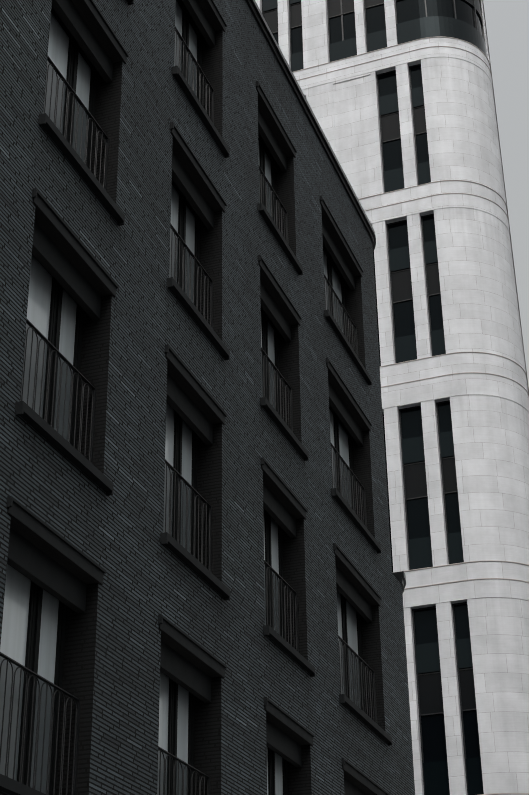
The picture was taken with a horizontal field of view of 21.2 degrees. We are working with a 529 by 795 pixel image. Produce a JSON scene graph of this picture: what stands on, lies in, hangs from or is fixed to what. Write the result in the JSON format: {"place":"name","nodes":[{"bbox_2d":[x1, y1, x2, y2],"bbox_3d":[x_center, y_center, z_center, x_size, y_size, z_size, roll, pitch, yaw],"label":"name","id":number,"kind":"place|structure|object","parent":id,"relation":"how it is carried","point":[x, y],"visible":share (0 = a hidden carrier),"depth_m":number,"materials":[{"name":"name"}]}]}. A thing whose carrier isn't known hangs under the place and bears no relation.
{"place":"outdoors","nodes":[
{"label":"outdoors","id":0,"kind":"place"},
{"bbox_2d":[0,1,357,794],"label":"curtains","id":1,"kind":"object","parent":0,"point":[14,621],"visible":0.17,"depth_m":17.08,"materials":[{"name":"white fabric"}]},
{"bbox_2d":[483,0,528,386],"label":"sky","id":2,"kind":"structure","parent":0,"point":[507,21],"materials":[{"name":"grey"}]},
{"label":"ground","id":3,"kind":"structure","parent":0,"visible":0},
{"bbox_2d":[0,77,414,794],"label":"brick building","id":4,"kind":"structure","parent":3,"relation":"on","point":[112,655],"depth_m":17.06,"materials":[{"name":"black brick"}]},
{"bbox_2d":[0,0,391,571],"bbox_3d":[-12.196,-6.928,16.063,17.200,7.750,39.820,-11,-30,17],"label":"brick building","id":5,"kind":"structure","parent":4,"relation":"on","point":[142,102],"depth_m":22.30,"materials":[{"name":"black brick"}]},
{"bbox_2d":[0,0,391,794],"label":"brick window trim","id":6,"kind":"structure","parent":4,"relation":"attached to","point":[44,568],"depth_m":18.37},
{"bbox_2d":[0,26,376,794],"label":"brick window railings","id":7,"kind":"object","parent":6,"relation":"attached to","point":[344,480],"visible":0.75,"depth_m":17.56,"materials":[{"name":"black metal"}]},
{"bbox_2d":[17,0,364,794],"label":"brick window frames","id":8,"kind":"structure","parent":6,"relation":"attached to","point":[35,600],"depth_m":17.76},
{"bbox_2d":[0,32,360,794],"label":"window glass","id":9,"kind":"object","parent":8,"relation":"in","point":[44,710],"visible":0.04,"depth_m":15.90,"materials":[{"name":"grey glass"}]},
{"bbox_2d":[7,0,379,794],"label":"lintel","id":10,"kind":"structure","parent":6,"relation":"attached to","point":[95,282],"depth_m":19.39,"materials":[{"name":"black concrete"}]},
{"bbox_2d":[246,0,405,592],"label":"brick building copings","id":11,"kind":"object","parent":4,"relation":"on","point":[400,576],"visible":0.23,"depth_m":27.52,"materials":[{"name":"black"}]},
{"bbox_2d":[255,0,528,794],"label":"stone wall","id":12,"kind":"structure","parent":3,"relation":"on","point":[480,309],"depth_m":49.07,"materials":[{"name":"white stone"}]},
{"bbox_2d":[333,75,377,195],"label":"wall panel","id":13,"kind":"object","parent":12,"relation":"attached to","point":[354,133],"visible":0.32,"depth_m":55.07,"materials":[{"name":"white stone"}]},
{"bbox_2d":[263,0,480,714],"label":"tower spandrels","id":14,"kind":"object","parent":12,"relation":"attached to","point":[430,694],"visible":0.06,"depth_m":50.71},
{"bbox_2d":[262,0,484,794],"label":"tower window frames","id":15,"kind":"structure","parent":12,"relation":"attached to","point":[475,10],"depth_m":50.61,"materials":[{"name":"black metal"}]},
{"bbox_2d":[263,0,483,794],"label":"tower window glass","id":16,"kind":"object","parent":15,"relation":"in","point":[432,726],"visible":0.1,"depth_m":50.45,"materials":[{"name":"black glass"}]},
{"bbox_2d":[262,0,486,794],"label":"tower glass guards","id":17,"kind":"object","parent":15,"relation":"attached to","point":[436,779],"visible":0.19,"depth_m":50.07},
{"bbox_2d":[292,3,528,794],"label":"tower ledges","id":18,"kind":"object","parent":12,"relation":"attached to","point":[514,272],"visible":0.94,"depth_m":52.73,"materials":[{"name":"white stone"}]},
{"bbox_2d":[297,0,528,607],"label":"tower belts","id":19,"kind":"object","parent":12,"relation":"attached to","point":[446,386],"visible":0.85,"depth_m":48.95,"materials":[{"name":"white stone"}]}
]}

